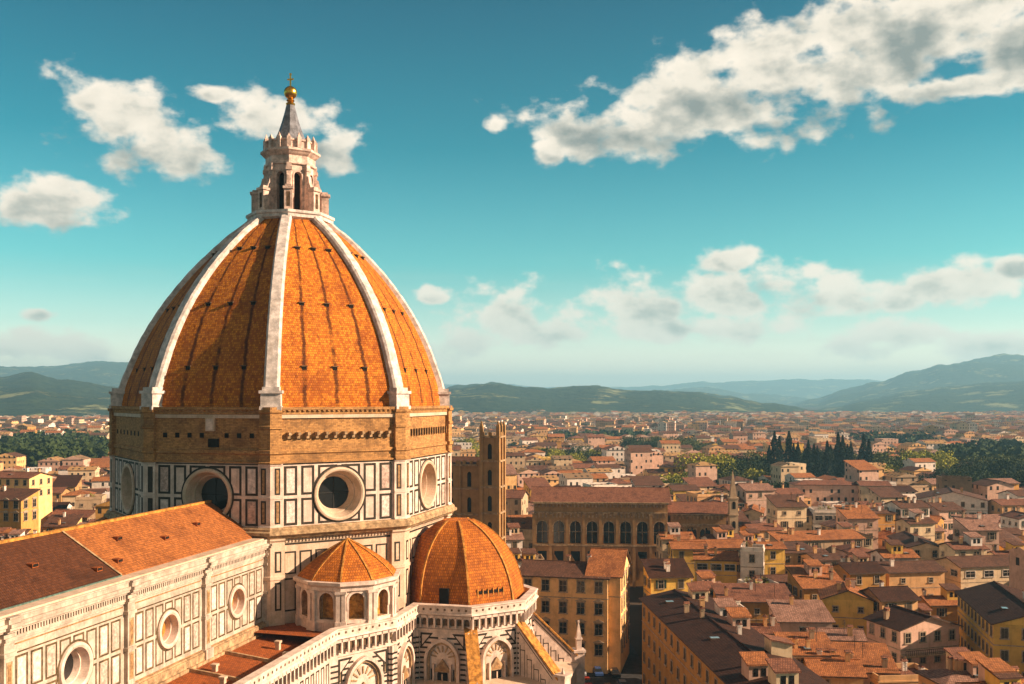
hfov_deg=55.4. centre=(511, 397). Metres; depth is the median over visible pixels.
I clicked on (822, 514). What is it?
house
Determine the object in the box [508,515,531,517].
house
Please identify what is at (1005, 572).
window
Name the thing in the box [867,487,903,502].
house
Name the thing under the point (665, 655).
window
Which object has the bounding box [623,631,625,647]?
window
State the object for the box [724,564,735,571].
window
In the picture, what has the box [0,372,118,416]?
hills
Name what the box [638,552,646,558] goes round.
window
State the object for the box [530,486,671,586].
palace
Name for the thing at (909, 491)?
house
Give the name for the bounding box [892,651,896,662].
window
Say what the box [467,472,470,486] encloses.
lancet window
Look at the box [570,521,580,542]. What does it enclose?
arched window
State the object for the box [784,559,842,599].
house
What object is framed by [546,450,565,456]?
tree
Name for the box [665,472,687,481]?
tree
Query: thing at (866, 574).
house
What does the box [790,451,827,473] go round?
tree
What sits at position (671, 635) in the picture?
window
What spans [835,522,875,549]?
house
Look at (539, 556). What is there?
house
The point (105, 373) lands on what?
hills
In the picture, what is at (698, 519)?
building
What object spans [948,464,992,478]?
tree
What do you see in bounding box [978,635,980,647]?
window
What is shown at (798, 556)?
window
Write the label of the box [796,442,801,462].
cypress tree
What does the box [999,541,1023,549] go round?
house
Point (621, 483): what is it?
house
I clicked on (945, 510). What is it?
house
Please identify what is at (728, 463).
tree
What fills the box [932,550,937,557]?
window
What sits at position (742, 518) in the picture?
house
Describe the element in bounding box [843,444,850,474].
cypress tree
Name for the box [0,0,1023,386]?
sky
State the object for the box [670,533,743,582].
house
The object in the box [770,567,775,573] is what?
window
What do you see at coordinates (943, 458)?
tree
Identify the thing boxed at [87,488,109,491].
house
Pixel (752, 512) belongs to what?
house
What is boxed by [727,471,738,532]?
steeple
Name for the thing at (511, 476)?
house
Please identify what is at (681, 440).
tree
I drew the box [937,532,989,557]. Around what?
house
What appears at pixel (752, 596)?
house
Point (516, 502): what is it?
house
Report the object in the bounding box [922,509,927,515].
window
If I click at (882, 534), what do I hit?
house
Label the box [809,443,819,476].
cypress tree
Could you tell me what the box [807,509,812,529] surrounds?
house
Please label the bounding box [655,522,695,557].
house
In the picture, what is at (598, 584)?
window
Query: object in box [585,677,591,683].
parked car
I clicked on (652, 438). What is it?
tree
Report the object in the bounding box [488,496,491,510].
lancet window
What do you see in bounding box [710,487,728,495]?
house
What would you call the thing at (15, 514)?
window
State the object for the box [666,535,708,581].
house
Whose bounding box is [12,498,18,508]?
window
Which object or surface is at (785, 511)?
house
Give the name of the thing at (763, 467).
tree
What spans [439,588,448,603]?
dome doorway
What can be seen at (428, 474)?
oculus window
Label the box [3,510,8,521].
window
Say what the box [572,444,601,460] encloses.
tree
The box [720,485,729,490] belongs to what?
house
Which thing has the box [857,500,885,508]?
house
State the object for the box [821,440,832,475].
cypress tree
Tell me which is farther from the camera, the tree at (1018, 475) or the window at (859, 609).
the tree at (1018, 475)
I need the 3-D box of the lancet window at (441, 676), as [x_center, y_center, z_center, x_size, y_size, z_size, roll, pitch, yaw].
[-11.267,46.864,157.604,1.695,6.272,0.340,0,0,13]
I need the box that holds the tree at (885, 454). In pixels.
[871,446,911,462]
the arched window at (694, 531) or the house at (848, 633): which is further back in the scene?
the arched window at (694, 531)
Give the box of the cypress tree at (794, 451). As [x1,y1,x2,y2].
[790,443,797,462]
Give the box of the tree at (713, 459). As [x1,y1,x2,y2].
[674,451,736,476]
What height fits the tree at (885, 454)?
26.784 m
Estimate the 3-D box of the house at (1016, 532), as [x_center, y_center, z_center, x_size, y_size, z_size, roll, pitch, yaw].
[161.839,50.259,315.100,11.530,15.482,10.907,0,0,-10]
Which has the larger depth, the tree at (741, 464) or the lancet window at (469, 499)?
the tree at (741, 464)
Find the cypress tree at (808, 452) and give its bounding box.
[805,439,813,472]
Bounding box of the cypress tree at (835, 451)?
[831,432,842,476]
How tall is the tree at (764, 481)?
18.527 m
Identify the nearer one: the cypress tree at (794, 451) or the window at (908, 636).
the window at (908, 636)
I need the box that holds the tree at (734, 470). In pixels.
[716,463,756,477]
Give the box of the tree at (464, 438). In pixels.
[453,437,470,442]
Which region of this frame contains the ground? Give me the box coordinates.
[629,405,833,659]
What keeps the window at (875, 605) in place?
in the house at (883, 596)
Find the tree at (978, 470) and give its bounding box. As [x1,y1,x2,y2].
[937,463,985,479]
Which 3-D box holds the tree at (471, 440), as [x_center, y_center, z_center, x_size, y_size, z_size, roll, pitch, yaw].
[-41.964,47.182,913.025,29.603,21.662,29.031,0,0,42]
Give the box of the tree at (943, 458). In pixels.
[924,450,957,469]
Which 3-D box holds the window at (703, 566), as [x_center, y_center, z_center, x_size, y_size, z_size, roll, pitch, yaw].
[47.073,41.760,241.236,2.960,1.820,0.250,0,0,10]
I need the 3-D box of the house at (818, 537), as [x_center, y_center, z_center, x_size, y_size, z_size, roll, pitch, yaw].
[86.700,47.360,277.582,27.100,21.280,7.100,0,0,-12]
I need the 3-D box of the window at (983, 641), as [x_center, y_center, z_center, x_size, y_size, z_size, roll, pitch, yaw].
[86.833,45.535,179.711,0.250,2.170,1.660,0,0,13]
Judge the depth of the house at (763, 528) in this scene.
302.28 m
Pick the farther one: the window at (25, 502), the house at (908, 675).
the window at (25, 502)
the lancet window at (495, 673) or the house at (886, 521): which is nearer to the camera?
the lancet window at (495, 673)
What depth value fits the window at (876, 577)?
226.02 m
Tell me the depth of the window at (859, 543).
277.06 m
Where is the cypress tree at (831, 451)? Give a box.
[828,444,833,470]
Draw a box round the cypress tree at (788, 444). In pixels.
[783,431,794,461]
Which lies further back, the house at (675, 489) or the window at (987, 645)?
the house at (675, 489)
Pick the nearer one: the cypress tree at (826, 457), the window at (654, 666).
the window at (654, 666)
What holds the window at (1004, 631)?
in the house at (991, 617)
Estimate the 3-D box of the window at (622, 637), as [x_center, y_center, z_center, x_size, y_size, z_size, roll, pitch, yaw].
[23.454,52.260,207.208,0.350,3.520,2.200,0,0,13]
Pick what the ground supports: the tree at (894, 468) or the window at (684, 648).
the tree at (894, 468)
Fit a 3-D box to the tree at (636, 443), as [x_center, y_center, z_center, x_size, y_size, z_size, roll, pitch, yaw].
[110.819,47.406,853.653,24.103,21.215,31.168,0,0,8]
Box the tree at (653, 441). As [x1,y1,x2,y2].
[645,437,665,447]
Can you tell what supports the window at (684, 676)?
in the apartment block
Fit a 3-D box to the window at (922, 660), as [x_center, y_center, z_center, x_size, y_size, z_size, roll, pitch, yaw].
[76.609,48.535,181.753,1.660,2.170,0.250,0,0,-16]
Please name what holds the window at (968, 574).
in the house at (963, 572)
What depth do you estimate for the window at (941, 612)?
221.65 m
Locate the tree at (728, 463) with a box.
[718,457,747,472]
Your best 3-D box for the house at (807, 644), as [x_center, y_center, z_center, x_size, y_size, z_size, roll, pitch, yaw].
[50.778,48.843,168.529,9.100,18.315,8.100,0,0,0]
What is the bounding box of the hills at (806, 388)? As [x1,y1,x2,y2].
[444,379,882,398]
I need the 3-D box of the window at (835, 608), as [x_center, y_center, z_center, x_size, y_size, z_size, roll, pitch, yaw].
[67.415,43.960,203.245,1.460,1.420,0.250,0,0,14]
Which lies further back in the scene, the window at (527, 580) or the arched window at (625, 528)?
the arched window at (625, 528)
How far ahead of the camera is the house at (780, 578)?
230.97 m
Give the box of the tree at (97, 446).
[86,444,107,449]
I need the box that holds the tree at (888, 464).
[877,459,902,469]
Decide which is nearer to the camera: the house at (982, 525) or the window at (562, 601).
the window at (562, 601)
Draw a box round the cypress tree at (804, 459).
[801,449,808,472]
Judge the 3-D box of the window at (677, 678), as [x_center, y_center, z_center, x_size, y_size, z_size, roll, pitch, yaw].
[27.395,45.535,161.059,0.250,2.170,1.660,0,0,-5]
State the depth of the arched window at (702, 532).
303.47 m
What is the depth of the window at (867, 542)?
290.28 m
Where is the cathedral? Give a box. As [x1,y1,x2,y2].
[0,73,585,683]
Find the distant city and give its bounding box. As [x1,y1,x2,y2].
[0,409,1023,589]
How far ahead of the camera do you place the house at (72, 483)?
446.00 m
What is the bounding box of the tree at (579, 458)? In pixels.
[567,453,585,460]
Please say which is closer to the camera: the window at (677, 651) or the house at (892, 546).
the window at (677, 651)
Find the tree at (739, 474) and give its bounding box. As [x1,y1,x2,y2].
[717,468,747,483]
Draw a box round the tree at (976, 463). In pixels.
[948,454,997,471]
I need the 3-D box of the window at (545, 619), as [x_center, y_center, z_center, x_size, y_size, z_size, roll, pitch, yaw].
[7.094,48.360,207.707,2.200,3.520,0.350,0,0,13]
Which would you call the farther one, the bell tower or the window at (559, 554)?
the window at (559, 554)
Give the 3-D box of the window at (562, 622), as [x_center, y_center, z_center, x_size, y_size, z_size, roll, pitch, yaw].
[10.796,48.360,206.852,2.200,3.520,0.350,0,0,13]
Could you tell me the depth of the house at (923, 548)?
264.08 m
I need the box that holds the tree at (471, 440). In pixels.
[453,437,478,448]
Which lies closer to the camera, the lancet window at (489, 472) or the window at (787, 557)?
the window at (787, 557)
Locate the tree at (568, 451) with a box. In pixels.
[562,446,586,454]
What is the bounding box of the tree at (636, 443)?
[627,440,645,444]
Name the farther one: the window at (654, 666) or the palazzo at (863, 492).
the palazzo at (863, 492)
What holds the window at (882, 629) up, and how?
in the house at (913, 636)
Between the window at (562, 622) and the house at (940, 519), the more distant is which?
the house at (940, 519)
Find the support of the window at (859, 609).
in the house at (847, 602)
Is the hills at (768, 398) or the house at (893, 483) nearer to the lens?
the house at (893, 483)
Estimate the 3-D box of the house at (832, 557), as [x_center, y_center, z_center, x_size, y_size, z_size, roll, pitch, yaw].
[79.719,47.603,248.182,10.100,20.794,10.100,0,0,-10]
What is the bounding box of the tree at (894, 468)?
[881,464,901,472]
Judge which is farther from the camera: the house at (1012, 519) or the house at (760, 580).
the house at (1012, 519)
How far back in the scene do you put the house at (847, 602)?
202.94 m
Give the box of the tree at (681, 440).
[669,435,697,449]
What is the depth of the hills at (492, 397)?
3462.32 m
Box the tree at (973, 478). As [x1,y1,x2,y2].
[949,469,996,481]
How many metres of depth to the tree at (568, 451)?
774.16 m
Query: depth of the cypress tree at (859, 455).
611.31 m
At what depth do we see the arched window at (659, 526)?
299.79 m
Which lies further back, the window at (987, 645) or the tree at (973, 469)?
the tree at (973, 469)
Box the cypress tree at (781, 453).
[776,436,783,461]
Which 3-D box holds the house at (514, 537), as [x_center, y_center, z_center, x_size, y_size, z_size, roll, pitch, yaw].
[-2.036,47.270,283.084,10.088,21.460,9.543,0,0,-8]
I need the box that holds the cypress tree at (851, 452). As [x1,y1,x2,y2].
[849,441,854,459]
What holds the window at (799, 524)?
in the house at (785, 511)
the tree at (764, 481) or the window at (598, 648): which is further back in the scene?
the tree at (764, 481)
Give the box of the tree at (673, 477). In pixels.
[661,474,682,482]
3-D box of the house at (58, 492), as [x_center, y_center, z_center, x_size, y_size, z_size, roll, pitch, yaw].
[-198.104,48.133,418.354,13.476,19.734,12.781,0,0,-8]
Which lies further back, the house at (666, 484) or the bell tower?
the house at (666, 484)
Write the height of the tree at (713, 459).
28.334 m
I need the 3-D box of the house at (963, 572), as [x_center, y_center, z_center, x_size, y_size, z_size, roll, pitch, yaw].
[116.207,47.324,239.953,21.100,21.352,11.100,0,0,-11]
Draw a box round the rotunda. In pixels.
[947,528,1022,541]
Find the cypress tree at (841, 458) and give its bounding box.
[836,435,847,477]
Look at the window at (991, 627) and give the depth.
173.68 m
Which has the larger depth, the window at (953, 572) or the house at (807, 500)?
the house at (807, 500)
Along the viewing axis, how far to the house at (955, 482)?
416.40 m
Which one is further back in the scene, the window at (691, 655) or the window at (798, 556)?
the window at (798, 556)
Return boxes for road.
[585,641,641,683]
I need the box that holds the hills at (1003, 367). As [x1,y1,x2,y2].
[780,353,1023,407]
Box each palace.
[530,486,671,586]
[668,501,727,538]
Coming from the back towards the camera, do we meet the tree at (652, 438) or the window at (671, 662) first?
the tree at (652, 438)
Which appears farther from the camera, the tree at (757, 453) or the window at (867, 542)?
the tree at (757, 453)
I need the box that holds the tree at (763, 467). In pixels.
[731,460,770,480]
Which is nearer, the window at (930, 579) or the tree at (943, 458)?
the window at (930, 579)
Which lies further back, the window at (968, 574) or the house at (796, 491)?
the house at (796, 491)
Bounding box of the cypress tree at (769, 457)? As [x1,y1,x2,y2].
[765,445,773,474]
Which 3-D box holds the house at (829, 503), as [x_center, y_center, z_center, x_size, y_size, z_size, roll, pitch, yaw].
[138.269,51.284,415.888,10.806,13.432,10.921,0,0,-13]
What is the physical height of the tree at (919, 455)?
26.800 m
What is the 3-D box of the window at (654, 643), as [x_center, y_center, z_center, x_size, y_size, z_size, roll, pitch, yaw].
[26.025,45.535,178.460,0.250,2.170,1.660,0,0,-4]
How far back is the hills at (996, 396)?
4387.80 m
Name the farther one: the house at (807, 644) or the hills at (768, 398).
the hills at (768, 398)
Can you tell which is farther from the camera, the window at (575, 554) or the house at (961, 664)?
the window at (575, 554)
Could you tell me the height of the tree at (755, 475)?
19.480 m
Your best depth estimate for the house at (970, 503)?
372.73 m
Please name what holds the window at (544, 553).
in the palace at (577, 523)
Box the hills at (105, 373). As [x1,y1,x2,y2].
[0,361,128,386]
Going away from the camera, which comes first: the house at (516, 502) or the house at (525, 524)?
the house at (525, 524)
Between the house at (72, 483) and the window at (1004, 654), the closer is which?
the window at (1004, 654)
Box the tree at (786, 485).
[770,480,793,487]
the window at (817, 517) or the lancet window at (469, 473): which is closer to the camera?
the lancet window at (469, 473)
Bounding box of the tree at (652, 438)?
[648,436,674,441]
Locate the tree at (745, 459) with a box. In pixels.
[724,453,770,469]
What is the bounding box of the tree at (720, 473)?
[681,469,729,483]
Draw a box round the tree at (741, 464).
[724,459,766,481]
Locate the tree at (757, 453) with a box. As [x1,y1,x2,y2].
[743,449,783,463]
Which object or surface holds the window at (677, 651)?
in the apartment block
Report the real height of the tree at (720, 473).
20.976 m
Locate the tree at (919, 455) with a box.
[899,449,961,466]
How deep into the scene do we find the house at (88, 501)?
365.01 m
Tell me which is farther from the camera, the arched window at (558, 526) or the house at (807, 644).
the arched window at (558, 526)
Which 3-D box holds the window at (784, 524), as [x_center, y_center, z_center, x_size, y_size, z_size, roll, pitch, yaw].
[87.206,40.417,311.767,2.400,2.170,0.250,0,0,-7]
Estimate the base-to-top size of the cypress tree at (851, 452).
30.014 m
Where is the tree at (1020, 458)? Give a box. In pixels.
[980,453,1023,469]
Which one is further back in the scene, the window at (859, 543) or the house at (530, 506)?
the house at (530, 506)
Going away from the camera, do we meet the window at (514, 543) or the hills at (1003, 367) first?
the window at (514, 543)
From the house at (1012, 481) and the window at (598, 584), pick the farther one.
the house at (1012, 481)
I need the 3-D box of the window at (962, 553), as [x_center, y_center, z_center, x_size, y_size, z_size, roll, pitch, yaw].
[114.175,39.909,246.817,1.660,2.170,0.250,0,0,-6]
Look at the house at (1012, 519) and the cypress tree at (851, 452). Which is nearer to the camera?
the house at (1012, 519)
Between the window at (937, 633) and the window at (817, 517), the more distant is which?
the window at (817, 517)
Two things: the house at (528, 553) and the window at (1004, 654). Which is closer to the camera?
the window at (1004, 654)
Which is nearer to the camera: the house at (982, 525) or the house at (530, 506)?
the house at (982, 525)
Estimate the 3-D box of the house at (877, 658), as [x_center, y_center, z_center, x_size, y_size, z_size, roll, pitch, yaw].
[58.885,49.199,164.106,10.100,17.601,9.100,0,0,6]
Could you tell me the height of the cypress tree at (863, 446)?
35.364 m
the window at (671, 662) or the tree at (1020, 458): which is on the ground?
the tree at (1020, 458)
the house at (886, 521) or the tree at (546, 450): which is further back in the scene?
the tree at (546, 450)
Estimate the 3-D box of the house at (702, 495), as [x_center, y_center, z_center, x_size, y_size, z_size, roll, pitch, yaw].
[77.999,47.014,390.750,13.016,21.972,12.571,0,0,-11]
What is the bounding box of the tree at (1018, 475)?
[993,470,1023,486]
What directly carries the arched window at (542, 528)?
in the palace at (577, 523)
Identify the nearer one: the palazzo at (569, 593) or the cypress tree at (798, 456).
the palazzo at (569, 593)
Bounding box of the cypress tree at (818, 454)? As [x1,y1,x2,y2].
[816,446,821,475]
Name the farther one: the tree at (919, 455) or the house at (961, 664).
the tree at (919, 455)
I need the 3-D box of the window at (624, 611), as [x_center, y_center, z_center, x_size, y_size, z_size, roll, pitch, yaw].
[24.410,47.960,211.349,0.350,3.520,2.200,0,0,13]
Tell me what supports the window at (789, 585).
in the house at (808, 579)
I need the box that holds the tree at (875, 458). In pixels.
[872,455,908,464]
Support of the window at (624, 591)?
in the house at (613, 564)
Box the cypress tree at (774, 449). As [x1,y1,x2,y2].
[770,430,780,464]
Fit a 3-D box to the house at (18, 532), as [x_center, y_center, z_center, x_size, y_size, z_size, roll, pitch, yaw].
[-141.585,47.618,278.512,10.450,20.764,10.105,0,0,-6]
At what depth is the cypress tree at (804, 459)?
589.00 m
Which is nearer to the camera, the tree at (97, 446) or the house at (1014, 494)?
the house at (1014, 494)
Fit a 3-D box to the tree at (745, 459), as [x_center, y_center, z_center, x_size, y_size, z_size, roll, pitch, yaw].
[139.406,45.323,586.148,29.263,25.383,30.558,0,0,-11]
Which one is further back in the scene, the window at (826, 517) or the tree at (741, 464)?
the tree at (741, 464)
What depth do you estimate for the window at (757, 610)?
203.05 m
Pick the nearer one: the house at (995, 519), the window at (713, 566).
the window at (713, 566)
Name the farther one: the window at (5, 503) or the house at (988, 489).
the house at (988, 489)
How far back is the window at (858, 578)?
225.14 m
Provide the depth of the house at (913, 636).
182.66 m
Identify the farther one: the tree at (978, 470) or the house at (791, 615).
the tree at (978, 470)
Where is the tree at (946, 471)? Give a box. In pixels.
[918,467,954,479]
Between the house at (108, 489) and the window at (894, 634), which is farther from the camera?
the house at (108, 489)
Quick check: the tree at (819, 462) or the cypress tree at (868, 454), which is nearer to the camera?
the cypress tree at (868, 454)
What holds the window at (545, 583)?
in the palazzo at (569, 593)
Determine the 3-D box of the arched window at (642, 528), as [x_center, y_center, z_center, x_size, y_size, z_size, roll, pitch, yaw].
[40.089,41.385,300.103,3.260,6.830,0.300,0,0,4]
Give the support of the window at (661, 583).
in the house at (660, 575)
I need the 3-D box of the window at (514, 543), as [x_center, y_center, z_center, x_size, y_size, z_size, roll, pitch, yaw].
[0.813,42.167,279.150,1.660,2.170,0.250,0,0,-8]
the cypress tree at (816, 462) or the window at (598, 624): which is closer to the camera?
the window at (598, 624)
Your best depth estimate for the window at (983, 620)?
179.32 m
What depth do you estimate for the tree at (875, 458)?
604.25 m
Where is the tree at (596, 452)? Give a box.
[571,449,601,459]
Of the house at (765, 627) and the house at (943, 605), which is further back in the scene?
the house at (943, 605)
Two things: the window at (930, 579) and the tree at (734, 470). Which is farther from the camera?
the tree at (734, 470)
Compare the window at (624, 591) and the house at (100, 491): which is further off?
the house at (100, 491)
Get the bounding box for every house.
[0,466,54,532]
[0,483,40,532]
[0,527,30,536]
[0,528,25,539]
[41,511,83,531]
[47,507,94,521]
[52,475,82,491]
[52,487,70,501]
[52,498,73,511]
[62,490,96,508]
[75,493,106,509]
[78,519,97,524]
[79,489,107,493]
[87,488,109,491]
[90,458,109,465]
[506,464,517,489]
[506,485,529,516]
[506,510,531,547]
[506,523,524,555]
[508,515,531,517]
[510,548,536,567]
[522,477,550,500]
[528,503,533,510]
[534,548,543,559]
[555,485,580,486]
[582,482,617,486]
[585,548,631,672]
[600,479,632,486]
[629,476,664,486]
[640,556,693,596]
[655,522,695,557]
[664,483,685,486]
[666,484,700,500]
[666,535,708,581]
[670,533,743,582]
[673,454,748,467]
[675,493,685,500]
[681,477,718,490]
[686,488,727,500]
[691,569,720,582]
[693,544,738,582]
[696,581,717,598]
[699,525,741,538]
[707,494,740,510]
[708,492,745,510]
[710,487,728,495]
[710,580,794,622]
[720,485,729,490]
[726,511,751,534]
[734,598,747,609]
[735,478,776,518]
[738,528,764,543]
[738,573,777,582]
[739,520,783,540]
[740,540,764,578]
[741,503,764,520]
[746,565,787,587]
[750,516,765,523]
[750,611,781,635]
[752,536,787,574]
[764,493,808,530]
[766,594,835,631]
[767,527,866,551]
[771,484,804,500]
[773,627,839,664]
[780,538,819,573]
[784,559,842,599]
[799,544,853,564]
[801,648,867,683]
[802,620,867,641]
[804,497,811,506]
[807,502,836,529]
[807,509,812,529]
[817,578,876,636]
[818,501,853,506]
[819,519,835,529]
[825,635,900,683]
[830,541,871,554]
[830,555,888,588]
[834,501,880,549]
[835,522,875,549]
[843,460,879,482]
[847,552,870,561]
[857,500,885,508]
[859,580,921,612]
[862,480,895,485]
[862,604,964,669]
[866,502,897,531]
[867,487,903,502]
[868,539,920,560]
[870,656,927,683]
[877,552,947,595]
[878,526,895,548]
[881,495,931,531]
[883,508,945,528]
[886,531,938,559]
[892,485,917,499]
[893,508,937,542]
[896,483,929,492]
[913,647,987,683]
[915,487,989,513]
[916,478,935,490]
[918,583,960,623]
[918,603,940,618]
[926,497,966,541]
[934,547,1012,588]
[935,521,946,543]
[936,475,971,492]
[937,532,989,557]
[950,510,1001,551]
[954,581,1023,675]
[955,657,1023,683]
[972,478,1015,499]
[982,514,1000,527]
[986,478,1020,489]
[987,539,1023,554]
[988,494,1023,513]
[996,490,1023,498]
[998,506,1023,529]
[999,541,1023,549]
[1001,527,1023,536]
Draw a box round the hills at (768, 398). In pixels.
[637,387,814,404]
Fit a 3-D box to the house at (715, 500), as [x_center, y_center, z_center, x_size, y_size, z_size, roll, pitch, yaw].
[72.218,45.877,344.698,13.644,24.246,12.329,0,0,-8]
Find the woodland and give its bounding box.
[0,414,1023,478]
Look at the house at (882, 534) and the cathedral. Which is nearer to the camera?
the cathedral
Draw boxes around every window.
[2,498,8,508]
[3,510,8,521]
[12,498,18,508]
[12,511,18,521]
[23,498,27,508]
[23,510,28,520]
[32,496,37,506]
[32,508,36,519]
[59,641,92,683]
[121,463,134,513]
[158,610,180,648]
[182,468,231,514]
[229,585,246,617]
[314,467,364,520]
[419,460,436,508]
[437,672,447,680]
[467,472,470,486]
[467,497,470,511]
[488,444,491,458]
[488,470,491,484]
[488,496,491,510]
[492,669,500,678]
[512,541,516,547]
[523,576,532,585]
[537,521,547,542]
[538,551,546,559]
[540,575,549,591]
[540,597,549,612]
[541,617,549,629]
[554,521,563,542]
[554,551,562,559]
[558,578,567,592]
[558,598,567,613]
[558,618,567,634]
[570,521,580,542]
[571,551,579,560]
[575,579,585,593]
[575,598,585,614]
[575,619,585,635]
[587,521,596,542]
[593,577,603,593]
[593,599,603,615]
[593,619,603,636]
[593,640,603,656]
[603,522,613,542]
[620,522,630,542]
[621,595,623,612]
[621,615,623,632]
[621,636,623,652]
[623,591,625,608]
[623,611,625,627]
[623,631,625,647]
[637,522,647,543]
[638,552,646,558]
[653,616,655,628]
[653,640,655,653]
[653,663,655,676]
[654,522,663,543]
[656,579,665,589]
[664,627,666,640]
[664,652,666,666]
[670,633,672,647]
[670,659,672,673]
[676,639,679,654]
[676,666,679,681]
[677,579,684,588]
[679,551,684,558]
[683,646,685,661]
[683,673,685,683]
[687,528,695,537]
[690,653,693,668]
[696,563,707,569]
[697,660,700,676]
[700,528,709,538]
[705,668,708,683]
[710,563,721,570]
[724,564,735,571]
[748,554,755,562]
[749,570,754,576]
[753,608,760,614]
[770,551,776,559]
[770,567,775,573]
[781,521,787,527]
[785,555,790,563]
[788,583,791,592]
[793,586,796,596]
[796,521,802,527]
[797,555,800,563]
[799,589,802,599]
[799,626,812,631]
[811,594,817,599]
[813,542,820,547]
[814,515,822,520]
[824,515,832,520]
[832,605,838,612]
[855,540,862,546]
[856,575,862,584]
[857,606,864,613]
[864,539,870,545]
[868,622,874,634]
[873,601,878,611]
[874,575,879,583]
[879,626,885,638]
[886,515,892,521]
[891,630,896,643]
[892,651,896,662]
[900,578,906,583]
[903,509,908,515]
[904,632,911,644]
[906,602,911,609]
[919,631,926,642]
[919,652,926,664]
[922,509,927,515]
[928,577,933,582]
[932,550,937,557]
[934,630,941,641]
[934,651,941,662]
[935,533,941,539]
[937,608,946,616]
[948,629,955,640]
[950,568,957,577]
[955,529,958,536]
[960,551,965,555]
[965,570,975,578]
[978,614,980,626]
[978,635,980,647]
[981,618,984,630]
[981,638,984,651]
[983,570,994,577]
[985,621,988,633]
[985,642,988,655]
[988,532,996,539]
[989,625,992,637]
[989,646,992,657]
[999,627,1009,639]
[1000,649,1009,661]
[1002,569,1008,576]
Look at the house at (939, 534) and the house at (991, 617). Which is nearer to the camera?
the house at (991, 617)
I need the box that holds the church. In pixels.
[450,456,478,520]
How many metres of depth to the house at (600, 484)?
441.54 m
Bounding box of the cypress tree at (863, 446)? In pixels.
[859,433,866,459]
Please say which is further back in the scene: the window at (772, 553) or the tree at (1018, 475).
the tree at (1018, 475)
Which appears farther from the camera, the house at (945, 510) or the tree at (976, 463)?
the tree at (976, 463)
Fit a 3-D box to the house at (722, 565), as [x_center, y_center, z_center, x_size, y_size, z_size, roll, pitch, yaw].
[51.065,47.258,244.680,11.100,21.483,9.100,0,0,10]
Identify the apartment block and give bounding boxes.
[639,582,829,683]
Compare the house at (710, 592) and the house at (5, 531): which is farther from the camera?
the house at (5, 531)
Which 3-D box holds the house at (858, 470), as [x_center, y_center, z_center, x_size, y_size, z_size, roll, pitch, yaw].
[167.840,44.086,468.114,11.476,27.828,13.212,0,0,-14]
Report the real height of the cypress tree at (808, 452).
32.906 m
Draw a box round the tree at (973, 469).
[957,464,994,476]
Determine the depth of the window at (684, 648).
156.67 m
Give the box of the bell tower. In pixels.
[479,420,505,542]
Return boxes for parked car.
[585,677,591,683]
[593,666,603,676]
[609,667,620,677]
[617,679,626,683]
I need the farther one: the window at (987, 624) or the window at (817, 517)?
the window at (817, 517)
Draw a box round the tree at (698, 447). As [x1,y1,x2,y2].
[689,440,708,450]
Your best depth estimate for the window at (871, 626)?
188.57 m
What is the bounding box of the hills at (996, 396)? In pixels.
[817,381,1023,411]
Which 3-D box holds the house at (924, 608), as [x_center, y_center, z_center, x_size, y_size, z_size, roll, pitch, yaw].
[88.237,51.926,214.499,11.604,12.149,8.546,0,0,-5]
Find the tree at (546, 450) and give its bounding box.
[538,446,554,452]
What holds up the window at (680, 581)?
in the house at (660, 575)
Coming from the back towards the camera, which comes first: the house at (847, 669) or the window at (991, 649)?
the window at (991, 649)
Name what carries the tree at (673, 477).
on the ground
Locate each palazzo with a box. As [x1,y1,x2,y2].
[520,554,609,673]
[788,480,858,506]
[854,481,892,500]
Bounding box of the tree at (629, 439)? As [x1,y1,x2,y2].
[619,436,645,446]
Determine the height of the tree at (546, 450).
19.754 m
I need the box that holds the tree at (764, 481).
[755,479,784,487]
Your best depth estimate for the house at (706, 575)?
232.63 m
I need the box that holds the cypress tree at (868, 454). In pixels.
[864,438,873,462]
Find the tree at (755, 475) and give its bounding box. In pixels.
[723,468,767,481]
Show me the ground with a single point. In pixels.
(635, 616)
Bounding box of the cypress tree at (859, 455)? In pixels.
[857,449,862,459]
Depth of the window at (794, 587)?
221.38 m
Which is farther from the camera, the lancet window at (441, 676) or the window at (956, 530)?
the window at (956, 530)
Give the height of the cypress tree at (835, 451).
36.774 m
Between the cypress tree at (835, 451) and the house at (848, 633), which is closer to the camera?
the house at (848, 633)
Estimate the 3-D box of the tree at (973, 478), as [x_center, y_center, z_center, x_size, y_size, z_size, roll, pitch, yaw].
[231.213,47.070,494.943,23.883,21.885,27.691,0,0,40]
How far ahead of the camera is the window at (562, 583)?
206.90 m
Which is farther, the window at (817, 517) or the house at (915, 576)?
the window at (817, 517)
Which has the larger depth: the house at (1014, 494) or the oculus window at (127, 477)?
the house at (1014, 494)
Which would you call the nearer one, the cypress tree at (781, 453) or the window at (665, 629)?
the window at (665, 629)
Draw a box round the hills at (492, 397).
[446,382,827,413]
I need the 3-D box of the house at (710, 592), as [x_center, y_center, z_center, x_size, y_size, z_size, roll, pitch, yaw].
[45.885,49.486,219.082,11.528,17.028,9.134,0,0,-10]
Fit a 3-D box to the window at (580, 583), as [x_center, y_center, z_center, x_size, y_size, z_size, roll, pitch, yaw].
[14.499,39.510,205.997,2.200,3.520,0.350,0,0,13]
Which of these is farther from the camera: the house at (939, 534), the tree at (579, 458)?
the tree at (579, 458)

